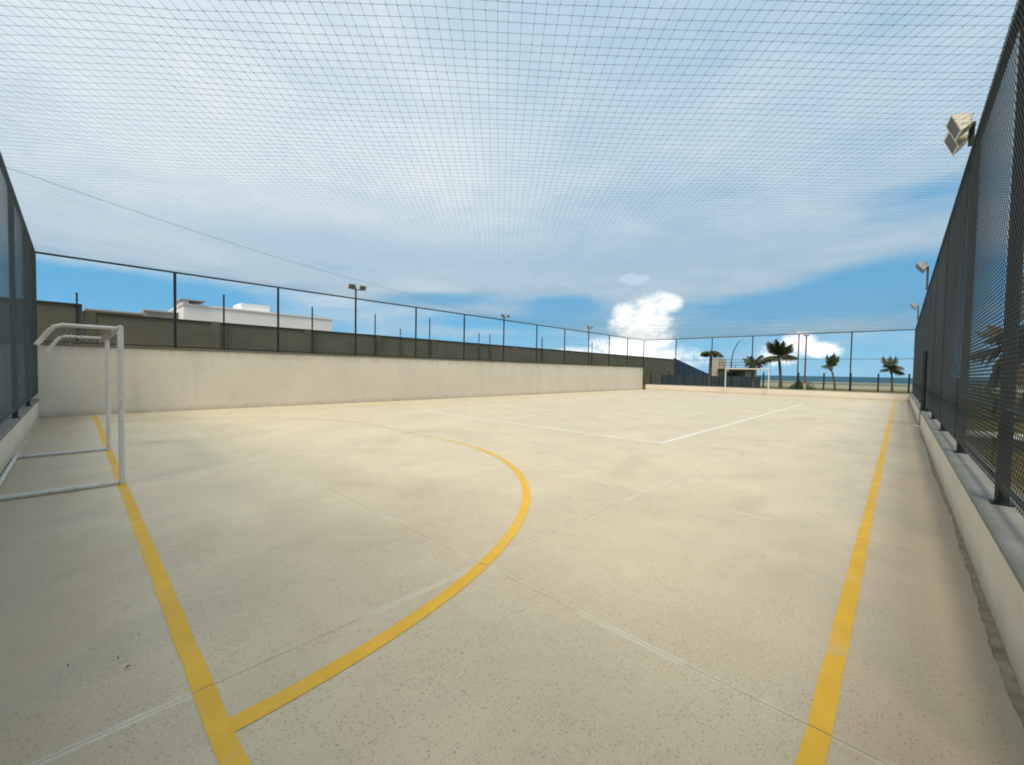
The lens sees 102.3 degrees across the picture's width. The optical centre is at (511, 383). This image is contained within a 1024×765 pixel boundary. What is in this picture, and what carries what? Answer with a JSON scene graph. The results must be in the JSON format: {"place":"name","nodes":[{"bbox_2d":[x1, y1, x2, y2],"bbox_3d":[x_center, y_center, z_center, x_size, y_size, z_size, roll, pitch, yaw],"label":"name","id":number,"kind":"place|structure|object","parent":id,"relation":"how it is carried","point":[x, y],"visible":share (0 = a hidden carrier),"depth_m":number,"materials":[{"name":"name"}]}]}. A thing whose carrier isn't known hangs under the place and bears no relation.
{"place":"outdoors","nodes":[
{"label":"outdoors","id":0,"kind":"place"},
{"bbox_2d":[0,389,1023,764],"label":"court floor","id":1,"kind":"structure","parent":0,"point":[626,599],"depth_m":2.92,"materials":[{"name":"concrete"}]},
{"bbox_2d":[0,323,124,500],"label":"football goal","id":2,"kind":"object","parent":1,"relation":"on","point":[110,333],"visible":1,"depth_m":5.23,"materials":[{"name":"white paint"}]},
{"bbox_2d":[93,415,250,764],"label":"goal line","id":3,"kind":"object","parent":1,"relation":"on","point":[227,746],"visible":0.9,"depth_m":2.23,"materials":[{"name":"yellow paint"}]},
{"bbox_2d":[101,417,529,731],"bbox_3d":[-4.279,1.198,8.215,13.438,0.001,5.184,3,3,43],"label":"penalty arc","id":4,"kind":"object","parent":1,"relation":"on","point":[247,716],"visible":0.98,"depth_m":2.40,"materials":[{"name":"paint"}]},
{"bbox_2d":[422,395,640,410],"bbox_3d":[2.845,0.883,21.900,0.085,0.001,18.040,3,3,43],"label":"court line","id":5,"kind":"object","parent":1,"relation":"on","point":[523,403],"visible":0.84,"depth_m":18.78,"materials":[{"name":"white paint"}]},
{"bbox_2d":[427,411,657,442],"bbox_3d":[-0.045,1.144,12.192,9.170,0.001,0.085,3,3,43],"label":"court line","id":6,"kind":"object","parent":1,"relation":"on","point":[551,428],"visible":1,"depth_m":10.95,"materials":[{"name":"white paint"}]},
{"bbox_2d":[660,404,802,442],"bbox_3d":[9.474,1.197,15.659,0.085,0.001,18.040,3,3,43],"label":"court line","id":7,"kind":"object","parent":1,"relation":"on","point":[721,426],"visible":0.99,"depth_m":11.91,"materials":[{"name":"white paint"}]},
{"bbox_2d":[724,368,770,395],"bbox_3d":[18.560,-0.201,32.416,3.100,2.042,1.124,3,3,43],"label":"football goal","id":8,"kind":"object","parent":1,"relation":"on","point":[760,369],"visible":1,"depth_m":31.73,"materials":[{"name":"white paint"}]},
{"bbox_2d":[795,401,895,764],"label":"sideline","id":9,"kind":"object","parent":1,"relation":"on","point":[814,747],"visible":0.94,"depth_m":2.32,"materials":[{"name":"yellow paint"}]},
{"bbox_2d":[909,402,1023,727],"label":"gutter","id":10,"kind":"object","parent":1,"relation":"on","point":[1012,687],"visible":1,"depth_m":2.54,"materials":[{"name":"beige concrete"}]},
{"bbox_2d":[0,0,1023,378],"label":"sky","id":11,"kind":"structure","parent":0,"point":[506,113],"materials":[{"name":"blue"}]},
{"bbox_2d":[642,380,1023,494],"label":"ground","id":12,"kind":"structure","parent":0,"point":[863,387],"depth_m":58.50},
{"bbox_2d":[82,311,673,385],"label":"boundary wall","id":13,"kind":"structure","parent":12,"relation":"on","point":[292,339],"depth_m":22.21,"materials":[{"name":"green paint"}]},
{"bbox_2d":[674,358,710,375],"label":"blue hoarding","id":14,"kind":"object","parent":12,"relation":"on","point":[682,367],"visible":0.37,"depth_m":60.48,"materials":[{"name":"paint"}]},
{"bbox_2d":[661,374,760,387],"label":"blue hoarding","id":15,"kind":"object","parent":12,"relation":"on","point":[695,382],"visible":0.56,"depth_m":47.48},
{"bbox_2d":[700,350,724,384],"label":"palm tree","id":16,"kind":"object","parent":12,"relation":"on","point":[706,353],"visible":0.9,"depth_m":43.37,"materials":[{"name":"green plant"}]},
{"bbox_2d":[712,358,756,376],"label":"beach kiosk","id":17,"kind":"object","parent":12,"relation":"on","point":[718,371],"visible":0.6,"depth_m":48.44,"materials":[{"name":"concrete"}]},
{"bbox_2d":[727,371,744,375],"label":"window","id":18,"kind":"structure","parent":17,"relation":"in","point":[728,373],"depth_m":47.51,"materials":[{"name":"black glass"}]},
{"bbox_2d":[730,340,742,386],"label":"street lamp","id":19,"kind":"object","parent":12,"relation":"on","point":[731,364],"visible":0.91,"depth_m":42.03,"materials":[{"name":"black metal"}]},
{"bbox_2d":[742,355,764,387],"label":"palm tree","id":20,"kind":"object","parent":12,"relation":"on","point":[757,364],"visible":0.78,"depth_m":40.50,"materials":[{"name":"green plant"}]},
{"bbox_2d":[760,339,797,388],"bbox_3d":[25.460,-1.763,39.204,3.170,4.963,2.695,1,2,7],"label":"palm tree","id":21,"kind":"object","parent":12,"relation":"on","point":[784,350],"visible":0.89,"depth_m":38.84,"materials":[{"name":"green plant"}]},
{"bbox_2d":[787,380,816,389],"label":"shrub","id":22,"kind":"object","parent":12,"relation":"on","point":[800,386],"visible":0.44,"depth_m":41.07,"materials":[{"name":"green plant"}]},
{"bbox_2d":[803,335,809,389],"bbox_3d":[26.915,-1.853,37.817,0.440,5.280,0.200,3,3,43],"label":"street lamp","id":23,"kind":"object","parent":12,"relation":"on","point":[804,385],"visible":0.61,"depth_m":37.77,"materials":[{"name":"grey metal"}]},
{"bbox_2d":[822,353,840,390],"bbox_3d":[28.192,-0.957,36.435,1.852,3.624,1.264,0,2,-29],"label":"palm tree","id":24,"kind":"object","parent":12,"relation":"on","point":[829,361],"visible":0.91,"depth_m":36.39,"materials":[{"name":"green plant"}]},
{"bbox_2d":[880,356,904,392],"bbox_3d":[31.131,-0.656,33.719,1.668,3.297,1.751,3,3,43],"label":"palm tree","id":25,"kind":"object","parent":12,"relation":"on","point":[893,368],"visible":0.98,"depth_m":33.80,"materials":[{"name":"green plant"}]},
{"bbox_2d":[952,382,999,400],"bbox_3d":[29.779,0.558,26.842,3.149,1.675,5.077,3,3,43],"label":"shrub","id":26,"kind":"object","parent":12,"relation":"on","point":[978,387],"visible":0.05,"depth_m":26.32,"materials":[{"name":"green plant"}]},
{"bbox_2d":[951,388,1022,414],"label":"shrub","id":27,"kind":"object","parent":12,"relation":"on","point":[980,408],"visible":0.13,"depth_m":19.36,"materials":[{"name":"green plant"}]},
{"bbox_2d":[972,322,1023,422],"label":"palm tree","id":28,"kind":"object","parent":12,"relation":"on","point":[999,367],"visible":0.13,"depth_m":15.42,"materials":[{"name":"green plant"}]},
{"bbox_2d":[987,276,1023,368],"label":"palm tree","id":29,"kind":"object","parent":12,"relation":"on","point":[1019,329],"visible":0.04,"depth_m":9.37,"materials":[{"name":"green plant"}]},
{"bbox_2d":[757,375,1023,386],"bbox_3d":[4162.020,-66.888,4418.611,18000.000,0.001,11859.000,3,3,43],"label":"sea","id":30,"kind":"structure","parent":0,"point":[838,379],"depth_m":448.11,"materials":[{"name":"liquid"}]},
{"bbox_2d":[951,411,1023,490],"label":"grass","id":31,"kind":"structure","parent":0,"point":[995,445],"depth_m":9.57,"materials":[{"name":"green plant"}]},
{"bbox_2d":[966,430,1023,440],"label":"path","id":32,"kind":"structure","parent":0,"point":[994,435],"depth_m":11.77,"materials":[{"name":"concrete"}]},
{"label":"terrace ground","id":33,"kind":"structure","parent":0,"visible":0},
{"bbox_2d":[0,297,82,343],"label":"boundary wall","id":34,"kind":"structure","parent":33,"relation":"on","point":[44,308],"depth_m":15.28,"materials":[{"name":"green paint"}]},
{"bbox_2d":[75,292,77,343],"bbox_3d":[-16.509,-2.360,15.651,0.092,2.220,0.080,3,3,43],"label":"electric fence pole","id":35,"kind":"object","parent":33,"relation":"on","point":[76,294],"visible":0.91,"depth_m":15.64,"materials":[{"name":"black metal"}]},
{"bbox_2d":[84,308,178,318],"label":"grey house","id":36,"kind":"structure","parent":33,"relation":"on","point":[167,314],"depth_m":35.62,"materials":[{"name":"concrete"}]},
{"bbox_2d":[223,295,224,349],"bbox_3d":[-13.305,-2.714,19.043,0.100,2.820,0.080,3,3,43],"label":"electric fence pole","id":37,"kind":"object","parent":33,"relation":"on","point":[224,321],"visible":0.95,"depth_m":19.03,"materials":[{"name":"black metal"}]},
{"bbox_2d":[169,299,332,330],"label":"white house","id":38,"kind":"structure","parent":33,"relation":"on","point":[264,319],"depth_m":39.07,"materials":[{"name":"concrete"}]},
{"bbox_2d":[311,307,312,353],"bbox_3d":[-10.611,-2.729,21.904,0.100,2.760,0.080,3,3,43],"label":"electric fence pole","id":39,"kind":"object","parent":33,"relation":"on","point":[312,333],"visible":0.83,"depth_m":21.90,"materials":[{"name":"black metal"}]},
{"bbox_2d":[374,314,375,354],"bbox_3d":[-8.142,-2.781,24.524,0.100,2.780,0.080,3,3,43],"label":"electric fence pole","id":40,"kind":"object","parent":33,"relation":"on","point":[374,333],"visible":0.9,"depth_m":24.51,"materials":[{"name":"black metal"}]},
{"bbox_2d":[429,318,430,356],"bbox_3d":[-5.467,-2.910,27.360,0.100,2.950,0.080,3,3,43],"label":"electric fence pole","id":41,"kind":"object","parent":33,"relation":"on","point":[429,336],"visible":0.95,"depth_m":27.33,"materials":[{"name":"black metal"}]},
{"label":"subsoil","id":42,"kind":"structure","parent":0,"visible":0},
{"bbox_2d":[0,399,38,476],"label":"kerb wall","id":43,"kind":"structure","parent":42,"relation":"on","point":[14,432],"depth_m":7.08,"materials":[{"name":"beige concrete"}]},
{"bbox_2d":[0,151,37,423],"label":"court fence","id":44,"kind":"object","parent":43,"relation":"on","point":[29,319],"visible":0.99,"depth_m":7.42,"materials":[{"name":"black metal"}]},
{"bbox_2d":[6,167,498,318],"bbox_3d":[-4.295,-3.574,15.745,0.187,0.185,20.000,2,2,22],"label":"support cable","id":45,"kind":"object","parent":44,"relation":"attached to","point":[204,234],"visible":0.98,"depth_m":8.83,"materials":[{"name":"black metal"}]},
{"bbox_2d":[0,341,642,416],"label":"retaining wall","id":46,"kind":"structure","parent":42,"relation":"on","point":[71,381],"depth_m":15.79,"materials":[{"name":"beige paint"}]},
{"bbox_2d":[28,251,643,366],"bbox_3d":[-0.481,-2.656,25.210,0.120,2.550,37.820,3,3,43],"label":"court fence","id":47,"kind":"object","parent":46,"relation":"on","point":[175,304],"visible":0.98,"depth_m":16.14,"materials":[{"name":"black metal"}]},
{"bbox_2d":[348,283,366,297],"bbox_3d":[-6.856,-4.108,18.215,0.261,0.581,0.837,3,3,43],"label":"floodlight","id":48,"kind":"object","parent":47,"relation":"attached to","point":[352,286],"visible":0.94,"depth_m":18.25,"materials":[{"name":"black metal"}]},
{"bbox_2d":[645,384,909,401],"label":"kerb wall","id":49,"kind":"structure","parent":42,"relation":"on","point":[885,396],"depth_m":30.73,"materials":[{"name":"beige concrete"}]},
{"bbox_2d":[643,329,914,392],"bbox_3d":[19.141,-1.723,32.718,18.460,4.220,0.235,3,3,43],"label":"court fence","id":50,"kind":"object","parent":49,"relation":"on","point":[824,377],"visible":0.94,"depth_m":30.93,"materials":[{"name":"black metal"}]},
{"bbox_2d":[910,393,1023,696],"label":"kerb wall","id":51,"kind":"structure","parent":42,"relation":"on","point":[992,535],"depth_m":3.07,"materials":[{"name":"beige concrete"}]},
{"bbox_2d":[912,0,1023,517],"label":"court fence","id":52,"kind":"object","parent":51,"relation":"on","point":[937,331],"visible":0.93,"depth_m":4.06,"materials":[{"name":"black metal"}]},
{"bbox_2d":[0,0,1017,339],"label":"overhead net","id":53,"kind":"object","parent":52,"relation":"attached to","point":[624,322],"visible":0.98,"depth_m":7.17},
{"bbox_2d":[910,303,918,318],"bbox_3d":[21.852,-3.917,22.384,0.346,0.920,0.853,3,3,43],"label":"floodlight","id":54,"kind":"object","parent":52,"relation":"attached to","point":[913,307],"visible":0.77,"depth_m":22.25,"materials":[{"name":"beige metal"}]},
{"bbox_2d":[915,261,928,289],"bbox_3d":[14.602,-3.820,14.686,0.346,0.970,0.853,3,3,43],"label":"floodlight","id":55,"kind":"object","parent":52,"relation":"attached to","point":[920,265],"visible":0.84,"depth_m":14.55,"materials":[{"name":"beige metal"}]},
{"bbox_2d":[919,351,927,424],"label":"steel gate","id":56,"kind":"structure","parent":52,"relation":"attached to","point":[923,383],"depth_m":12.59,"materials":[{"name":"metal"}]},
{"bbox_2d":[944,112,975,155],"bbox_3d":[6.096,-3.376,5.619,0.274,0.372,0.687,3,3,43],"label":"floodlight","id":57,"kind":"object","parent":52,"relation":"attached to","point":[970,124],"visible":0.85,"depth_m":5.50,"materials":[{"name":"beige metal"}]}
]}

